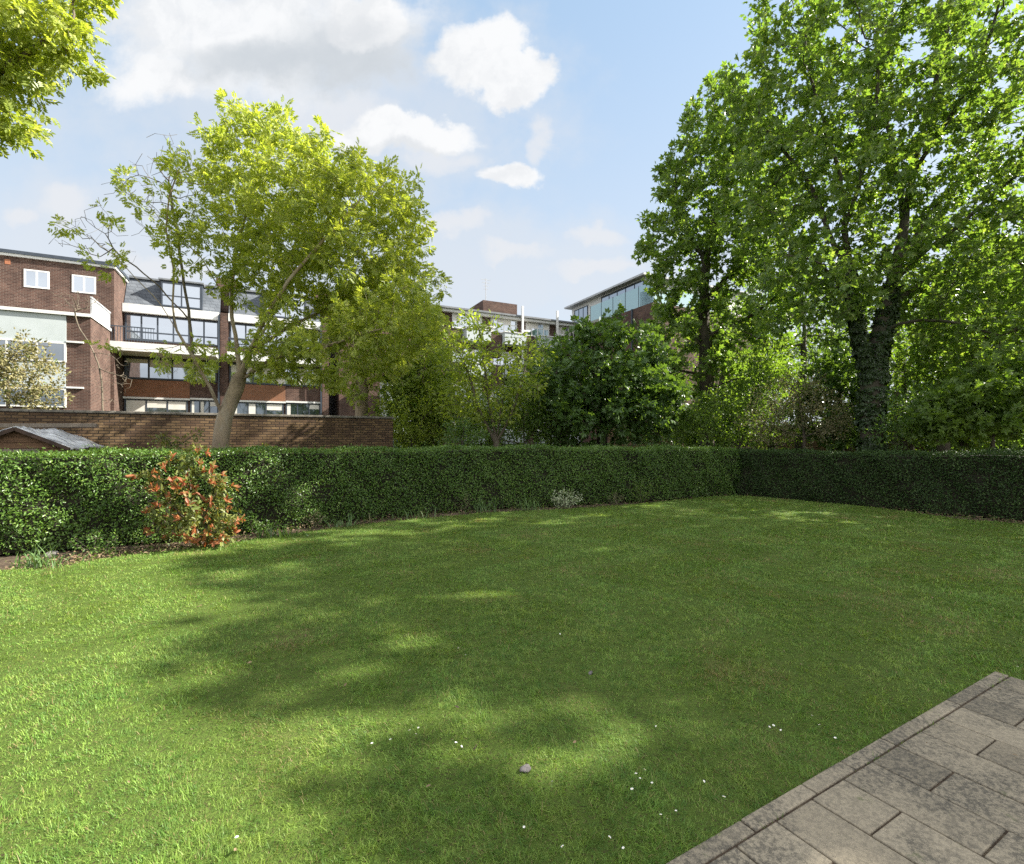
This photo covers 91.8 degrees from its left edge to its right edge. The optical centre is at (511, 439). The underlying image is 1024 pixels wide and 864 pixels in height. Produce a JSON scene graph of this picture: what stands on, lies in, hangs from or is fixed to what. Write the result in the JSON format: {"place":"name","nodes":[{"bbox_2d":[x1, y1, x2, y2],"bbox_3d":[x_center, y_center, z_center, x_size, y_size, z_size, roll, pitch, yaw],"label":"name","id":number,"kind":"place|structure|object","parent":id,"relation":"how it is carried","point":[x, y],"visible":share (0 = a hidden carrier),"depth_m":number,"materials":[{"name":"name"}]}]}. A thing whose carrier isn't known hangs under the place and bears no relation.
{"place":"outdoors","nodes":[
{"label":"outdoors","id":0,"kind":"place"},
{"bbox_2d":[0,495,1023,863],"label":"lawn","id":1,"kind":"structure","parent":0,"point":[618,717],"depth_m":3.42,"materials":[{"name":"plant"}]},
{"bbox_2d":[520,764,530,772],"bbox_3d":[0.066,1.670,2.519,0.067,0.019,0.051,0,0,-23],"label":"stone","id":2,"kind":"object","parent":1,"relation":"on","point":[525,768],"visible":1,"depth_m":2.51,"materials":[{"name":"grey stone"}]},
{"bbox_2d":[28,504,1023,850],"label":"fallen leaves","id":3,"kind":"object","parent":1,"relation":"on","point":[458,706],"visible":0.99,"depth_m":3.80,"materials":[{"name":"brown plant"}]},
{"bbox_2d":[0,494,1023,568],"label":"flower bed soil","id":4,"kind":"structure","parent":0,"point":[4,559],"depth_m":9.22,"materials":[{"name":"brown soil"}]},
{"bbox_2d":[43,551,58,557],"bbox_3d":[-6.758,1.680,7.258,0.131,0.117,0.194,0,0,14],"label":"stone","id":5,"kind":"object","parent":4,"relation":"on","point":[55,553],"visible":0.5,"depth_m":7.26,"materials":[{"name":"grey stone"}]},
{"bbox_2d":[10,542,92,568],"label":"daffodil clump","id":6,"kind":"object","parent":4,"relation":"on","point":[38,560],"visible":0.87,"depth_m":6.58,"materials":[{"name":"green plant"}]},
{"bbox_2d":[67,526,121,553],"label":"shrub","id":7,"kind":"object","parent":4,"relation":"on","point":[95,536],"visible":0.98,"depth_m":7.37,"materials":[{"name":"green plant"}]},
{"bbox_2d":[125,442,245,547],"bbox_3d":[-5.087,0.988,7.832,1.942,1.926,0.963,0,0,17],"label":"photinia bush","id":8,"kind":"object","parent":4,"relation":"on","point":[188,518],"visible":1,"depth_m":7.79,"materials":[{"name":"orange plant"}]},
{"bbox_2d":[245,516,287,537],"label":"shrub","id":9,"kind":"object","parent":4,"relation":"on","point":[259,527],"visible":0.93,"depth_m":8.59,"materials":[{"name":"green plant"}]},
{"bbox_2d":[257,526,313,539],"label":"bed plant","id":10,"kind":"object","parent":4,"relation":"on","point":[285,533],"visible":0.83,"depth_m":8.59,"materials":[{"name":"green plant"}]},
{"bbox_2d":[300,510,324,527],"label":"shrub","id":11,"kind":"object","parent":4,"relation":"on","point":[313,522],"visible":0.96,"depth_m":9.65,"materials":[{"name":"green plant"}]},
{"bbox_2d":[322,516,357,528],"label":"daffodil clump","id":12,"kind":"object","parent":4,"relation":"on","point":[341,523],"visible":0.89,"depth_m":9.64,"materials":[{"name":"green plant"}]},
{"bbox_2d":[0,440,750,555],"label":"clipped hedge","id":13,"kind":"object","parent":4,"relation":"on","point":[61,498],"visible":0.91,"depth_m":10.04,"materials":[{"name":"green plant"}]},
{"bbox_2d":[392,505,435,518],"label":"daffodil clump","id":14,"kind":"object","parent":4,"relation":"on","point":[411,514],"visible":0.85,"depth_m":10.78,"materials":[{"name":"green plant"}]},
{"bbox_2d":[453,494,471,510],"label":"shrub","id":15,"kind":"object","parent":4,"relation":"on","point":[462,501],"visible":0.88,"depth_m":11.81,"materials":[{"name":"green plant"}]},
{"bbox_2d":[470,495,496,512],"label":"grass clump","id":16,"kind":"object","parent":4,"relation":"on","point":[482,507],"visible":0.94,"depth_m":11.73,"materials":[{"name":"green plant"}]},
{"bbox_2d":[1,492,1023,570],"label":"bed ground cover","id":17,"kind":"object","parent":4,"relation":"on","point":[105,552],"visible":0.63,"depth_m":7.93,"materials":[{"name":"brown soil"}]},
{"bbox_2d":[518,495,543,510],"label":"grass clump","id":18,"kind":"object","parent":4,"relation":"on","point":[535,507],"visible":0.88,"depth_m":11.98,"materials":[{"name":"green plant"}]},
{"bbox_2d":[551,489,582,507],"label":"variegated shrub","id":19,"kind":"object","parent":4,"relation":"on","point":[564,502],"visible":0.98,"depth_m":12.50,"materials":[{"name":"green plant"}]},
{"bbox_2d":[607,491,623,502],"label":"shrub","id":20,"kind":"object","parent":4,"relation":"on","point":[615,498],"visible":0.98,"depth_m":13.09,"materials":[{"name":"green plant"}]},
{"bbox_2d":[716,444,1023,520],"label":"clipped hedge","id":21,"kind":"object","parent":4,"relation":"on","point":[988,483],"visible":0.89,"depth_m":12.04,"materials":[{"name":"green plant"}]},
{"bbox_2d":[0,0,1023,423],"label":"sky","id":22,"kind":"structure","parent":0,"point":[537,130],"materials":[{"name":"blue"}]},
{"bbox_2d":[666,671,1023,863],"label":"patio paving","id":23,"kind":"structure","parent":0,"point":[971,811],"depth_m":2.27,"materials":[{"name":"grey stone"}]},
{"label":"ground","id":24,"kind":"structure","parent":0,"visible":0},
{"bbox_2d":[0,327,74,409],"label":"blossom shrub","id":25,"kind":"object","parent":24,"relation":"on","point":[34,392],"visible":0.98,"depth_m":15.43,"materials":[{"name":"beige plant"}]},
{"bbox_2d":[0,423,97,427],"bbox_3d":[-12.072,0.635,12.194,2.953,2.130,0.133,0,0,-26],"label":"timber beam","id":26,"kind":"structure","parent":24,"relation":"on","point":[36,425],"depth_m":12.38,"materials":[{"name":"brown wood"}]},
{"bbox_2d":[0,426,105,457],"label":"garden shed","id":27,"kind":"structure","parent":24,"relation":"on","point":[16,438],"depth_m":10.20,"materials":[{"name":"grey"}]},
{"bbox_2d":[1,449,39,457],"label":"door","id":28,"kind":"structure","parent":27,"relation":"in","point":[3,450],"depth_m":10.00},
{"bbox_2d":[0,0,123,160],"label":"overhanging tree","id":29,"kind":"object","parent":24,"relation":"on","point":[23,58],"visible":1,"depth_m":7.63,"materials":[{"name":"green plant"}]},
{"bbox_2d":[0,248,129,410],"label":"brick building","id":30,"kind":"structure","parent":24,"relation":"on","point":[32,285],"depth_m":26.35,"materials":[{"name":"brown brick"}]},
{"bbox_2d":[24,269,49,288],"bbox_3d":[-25.671,-8.683,26.817,1.045,0.964,0.130,0,0,-27],"label":"window","id":31,"kind":"structure","parent":30,"relation":"in","point":[32,278],"depth_m":26.76,"materials":[{"name":"glass"}]},
{"bbox_2d":[72,274,95,293],"bbox_3d":[-23.892,-8.675,27.707,1.046,0.974,0.130,0,0,-27],"label":"window","id":32,"kind":"structure","parent":30,"relation":"in","point":[80,283],"depth_m":27.65,"materials":[{"name":"glass"}]},
{"bbox_2d":[54,292,131,410],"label":"bare tree","id":33,"kind":"object","parent":24,"relation":"on","point":[75,311],"visible":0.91,"depth_m":20.48,"materials":[{"name":"brown plant"}]},
{"bbox_2d":[110,275,235,412],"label":"terraced house","id":34,"kind":"structure","parent":24,"relation":"on","point":[147,324],"depth_m":31.03,"materials":[{"name":"brown brick"}]},
{"bbox_2d":[124,399,187,411],"bbox_3d":[-22.048,-1.505,30.809,3.240,2.011,0.130,0,0,-27],"label":"window","id":35,"kind":"structure","parent":34,"relation":"in","point":[144,405],"depth_m":30.73,"materials":[{"name":"grey"}]},
{"bbox_2d":[124,356,216,382],"bbox_3d":[-21.336,-4.397,31.165,4.830,1.320,0.130,0,0,-27],"label":"window","id":36,"kind":"structure","parent":34,"relation":"in","point":[137,367],"depth_m":30.67,"materials":[{"name":"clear glass"}]},
{"bbox_2d":[125,313,217,346],"bbox_3d":[-21.284,-6.875,31.191,4.910,1.594,0.130,0,0,-27],"label":"window","id":37,"kind":"structure","parent":34,"relation":"in","point":[164,329],"depth_m":31.02,"materials":[{"name":"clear glass"}]},
{"bbox_2d":[190,400,217,412],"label":"window","id":38,"kind":"structure","parent":34,"relation":"in","point":[196,406],"depth_m":31.87,"materials":[{"name":"grey"}]},
{"bbox_2d":[148,427,206,455],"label":"bush","id":39,"kind":"object","parent":24,"relation":"on","point":[168,442],"depth_m":11.58,"materials":[{"name":"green plant"}]},
{"bbox_2d":[0,409,393,455],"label":"garden wall","id":40,"kind":"structure","parent":24,"relation":"on","point":[119,429],"depth_m":14.66,"materials":[{"name":"brown brick"}]},
{"bbox_2d":[47,88,452,453],"bbox_3d":[-6.258,-3.266,12.571,9.523,10.442,5.221,0,0,0],"label":"ash tree","id":41,"kind":"object","parent":24,"relation":"on","point":[320,244],"visible":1,"depth_m":11.59,"materials":[{"name":"green plant"}]},
{"bbox_2d":[227,289,333,414],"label":"terraced house","id":42,"kind":"structure","parent":24,"relation":"on","point":[285,398],"depth_m":33.71,"materials":[{"name":"brown brick"}]},
{"bbox_2d":[235,402,283,413],"bbox_3d":[-17.101,-1.505,33.283,3.240,2.011,0.130,0,0,-27],"label":"window","id":43,"kind":"structure","parent":42,"relation":"in","point":[243,407],"depth_m":33.31,"materials":[{"name":"grey"}]},
{"bbox_2d":[229,363,318,386],"bbox_3d":[-16.095,-4.397,33.786,5.490,1.320,0.130,0,0,-27],"label":"window","id":44,"kind":"structure","parent":42,"relation":"in","point":[232,370],"depth_m":33.45,"materials":[{"name":"clear glass"}]},
{"bbox_2d":[230,323,319,350],"bbox_3d":[-16.043,-6.875,33.812,5.570,1.594,0.130,0,0,-27],"label":"window","id":45,"kind":"structure","parent":42,"relation":"in","point":[242,329],"depth_m":32.89,"materials":[{"name":"clear glass"}]},
{"bbox_2d":[286,403,319,414],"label":"window","id":46,"kind":"structure","parent":42,"relation":"in","point":[291,408],"depth_m":34.50,"materials":[{"name":"grey"}]},
{"bbox_2d":[316,274,454,415],"bbox_3d":[-4.726,-2.421,18.927,5.265,8.752,4.216,0,0,0],"label":"garden tree","id":47,"kind":"object","parent":24,"relation":"on","point":[359,390],"visible":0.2,"depth_m":18.38,"materials":[{"name":"green plant"}]},
{"bbox_2d":[380,382,408,452],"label":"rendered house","id":48,"kind":"structure","parent":24,"relation":"on","point":[385,414],"depth_m":34.86,"materials":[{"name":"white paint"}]},
{"bbox_2d":[364,356,462,452],"bbox_3d":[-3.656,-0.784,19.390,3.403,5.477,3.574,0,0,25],"label":"dense bush","id":49,"kind":"object","parent":24,"relation":"on","point":[415,371],"visible":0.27,"depth_m":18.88,"materials":[{"name":"green plant"}]},
{"bbox_2d":[379,314,493,449],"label":"elder tree","id":50,"kind":"object","parent":24,"relation":"on","point":[473,382],"visible":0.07,"depth_m":20.83,"materials":[{"name":"green plant"}]},
{"bbox_2d":[329,279,579,450],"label":"apartment block","id":51,"kind":"structure","parent":24,"relation":"on","point":[507,312],"depth_m":40.91,"materials":[{"name":"brown brick"}]},
{"bbox_2d":[452,313,481,328],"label":"window","id":52,"kind":"structure","parent":51,"relation":"in","point":[454,315],"depth_m":39.74,"materials":[{"name":"glass"}]},
{"bbox_2d":[452,348,481,361],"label":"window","id":53,"kind":"structure","parent":51,"relation":"in","point":[474,350],"depth_m":40.04,"materials":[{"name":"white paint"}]},
{"bbox_2d":[490,318,516,332],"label":"window","id":54,"kind":"structure","parent":51,"relation":"in","point":[506,323],"depth_m":41.47,"materials":[{"name":"glass"}]},
{"bbox_2d":[490,352,516,365],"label":"window","id":55,"kind":"structure","parent":51,"relation":"in","point":[494,359],"depth_m":41.33,"materials":[{"name":"white paint"}]},
{"bbox_2d":[526,322,548,336],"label":"window","id":56,"kind":"structure","parent":51,"relation":"in","point":[535,329],"depth_m":42.87,"materials":[{"name":"glass"}]},
{"bbox_2d":[559,326,574,338],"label":"window","id":57,"kind":"structure","parent":51,"relation":"in","point":[560,327],"depth_m":44.17,"materials":[{"name":"glass"}]},
{"bbox_2d":[434,417,489,449],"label":"evergreen bush","id":58,"kind":"object","parent":24,"relation":"on","point":[463,428],"visible":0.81,"depth_m":15.39,"materials":[{"name":"green plant"}]},
{"bbox_2d":[451,385,527,449],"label":"dense bush","id":59,"kind":"object","parent":24,"relation":"on","point":[498,402],"visible":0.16,"depth_m":19.74,"materials":[{"name":"green plant"}]},
{"bbox_2d":[432,306,558,446],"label":"multi stem tree","id":60,"kind":"object","parent":24,"relation":"on","point":[475,404],"visible":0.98,"depth_m":16.58,"materials":[{"name":"green plant"}]},
{"bbox_2d":[446,376,578,446],"bbox_3d":[-0.029,-0.179,17.944,4.979,4.262,2.114,0,0,7],"label":"hawthorn bush","id":61,"kind":"object","parent":24,"relation":"on","point":[524,424],"visible":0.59,"depth_m":17.73,"materials":[{"name":"green plant"}]},
{"bbox_2d":[489,335,579,443],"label":"elder tree","id":62,"kind":"object","parent":24,"relation":"on","point":[542,357],"visible":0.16,"depth_m":20.76,"materials":[{"name":"green plant"}]},
{"bbox_2d":[524,303,693,450],"bbox_3d":[3.336,-1.501,18.460,6.205,6.908,5.125,0,0,0],"label":"lime tree","id":63,"kind":"object","parent":24,"relation":"on","point":[636,397],"visible":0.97,"depth_m":17.40,"materials":[{"name":"green plant"}]},
{"bbox_2d":[613,390,694,446],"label":"dense tree","id":64,"kind":"object","parent":24,"relation":"on","point":[670,441],"visible":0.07,"depth_m":26.65,"materials":[{"name":"green plant"}]},
{"bbox_2d":[564,272,762,446],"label":"penthouse block","id":65,"kind":"structure","parent":24,"relation":"on","point":[633,297],"depth_m":38.48,"materials":[{"name":"glass"}]},
{"bbox_2d":[662,387,761,446],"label":"dense bush","id":66,"kind":"object","parent":24,"relation":"on","point":[690,442],"visible":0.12,"depth_m":23.60,"materials":[{"name":"green plant"}]},
{"bbox_2d":[669,301,781,444],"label":"garden tree","id":67,"kind":"object","parent":24,"relation":"on","point":[722,378],"visible":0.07,"depth_m":28.86,"materials":[{"name":"green plant"}]},
{"bbox_2d":[631,60,836,445],"bbox_3d":[9.350,-6.736,21.138,8.350,17.410,6.277,0,0,0],"label":"sycamore tree","id":68,"kind":"object","parent":24,"relation":"on","point":[707,246],"visible":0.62,"depth_m":20.16,"materials":[{"name":"green plant"}]},
{"bbox_2d":[659,337,809,449],"bbox_3d":[8.053,-0.918,18.244,5.449,5.738,2.800,0,0,0],"label":"hazel bush","id":69,"kind":"object","parent":24,"relation":"on","point":[775,370],"visible":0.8,"depth_m":18.00,"materials":[{"name":"green plant"}]},
{"bbox_2d":[690,273,811,446],"bbox_3d":[16.013,-4.855,32.922,8.754,13.618,3.990,0,0,0],"label":"dense tree","id":70,"kind":"object","parent":24,"relation":"on","point":[736,298],"visible":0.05,"depth_m":32.88,"materials":[{"name":"green plant"}]},
{"bbox_2d":[720,354,829,449],"bbox_3d":[11.963,-1.223,23.019,4.722,6.348,3.685,0,0,0],"label":"dense bush","id":71,"kind":"object","parent":24,"relation":"on","point":[773,446],"visible":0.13,"depth_m":22.77,"materials":[{"name":"green plant"}]},
{"bbox_2d":[729,368,853,453],"bbox_3d":[9.361,-0.215,16.471,3.845,4.333,2.266,0,0,0],"label":"flowering shrub","id":72,"kind":"object","parent":24,"relation":"on","point":[824,430],"visible":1,"depth_m":16.50,"materials":[{"name":"green plant"}]},
{"bbox_2d":[730,265,872,453],"bbox_3d":[14.753,-3.458,24.770,7.285,10.826,5.520,0,0,0],"label":"garden tree","id":73,"kind":"object","parent":24,"relation":"on","point":[803,342],"visible":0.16,"depth_m":24.88,"materials":[{"name":"green plant"}]},
{"bbox_2d":[608,425,1022,455],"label":"boundary wall","id":74,"kind":"structure","parent":24,"relation":"on","point":[814,445],"depth_m":32.08,"materials":[{"name":"brown brick"}]},
{"bbox_2d":[788,334,897,454],"bbox_3d":[14.638,-1.417,22.067,4.127,6.746,4.138,0,0,-45],"label":"dense bush","id":75,"kind":"object","parent":24,"relation":"on","point":[840,379],"visible":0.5,"depth_m":21.57,"materials":[{"name":"green plant"}]},
{"bbox_2d":[790,249,917,451],"bbox_3d":[21.366,-4.999,29.942,9.203,13.911,3.999,0,0,0],"label":"dense tree","id":76,"kind":"object","parent":24,"relation":"on","point":[809,338],"visible":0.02,"depth_m":29.97,"materials":[{"name":"green plant"}]},
{"bbox_2d":[714,0,1023,454],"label":"maple tree","id":77,"kind":"object","parent":24,"relation":"on","point":[871,353],"visible":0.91,"depth_m":14.00,"materials":[{"name":"green plant"}]},
{"bbox_2d":[821,271,947,455],"bbox_3d":[20.693,-4.062,27.084,7.053,12.040,5.452,0,0,0],"label":"garden tree","id":78,"kind":"object","parent":24,"relation":"on","point":[899,388],"visible":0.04,"depth_m":26.87,"materials":[{"name":"green plant"}]},
{"bbox_2d":[846,317,940,455],"bbox_3d":[16.560,-1.630,21.089,4.702,7.181,3.697,0,0,0],"label":"dense bush","id":79,"kind":"object","parent":24,"relation":"on","point":[904,387],"visible":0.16,"depth_m":20.90,"materials":[{"name":"green plant"}]},
{"bbox_2d":[863,381,936,450],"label":"laurel bush","id":80,"kind":"object","parent":24,"relation":"on","point":[892,428],"visible":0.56,"depth_m":14.35,"materials":[{"name":"green plant"}]},
{"bbox_2d":[889,251,1023,455],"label":"leaning tree","id":81,"kind":"object","parent":24,"relation":"on","point":[962,357],"visible":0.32,"depth_m":17.35,"materials":[{"name":"green plant"}]},
{"bbox_2d":[896,350,1023,449],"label":"bush","id":82,"kind":"object","parent":24,"relation":"on","point":[989,404],"visible":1,"depth_m":12.70,"materials":[{"name":"green plant"}]},
{"bbox_2d":[900,221,1023,455],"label":"dense tree","id":83,"kind":"object","parent":24,"relation":"on","point":[928,446],"depth_m":27.88,"materials":[{"name":"green plant"}]},
{"bbox_2d":[905,341,1021,455],"bbox_3d":[18.326,-1.267,20.063,4.620,6.442,3.614,0,0,0],"label":"dense bush","id":84,"kind":"object","parent":24,"relation":"on","point":[968,444],"visible":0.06,"depth_m":19.88,"materials":[{"name":"green plant"}]},
{"bbox_2d":[994,355,1023,449],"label":"dense bush","id":85,"kind":"object","parent":24,"relation":"on","point":[1007,441],"visible":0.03,"depth_m":19.11,"materials":[{"name":"green plant"}]}
]}

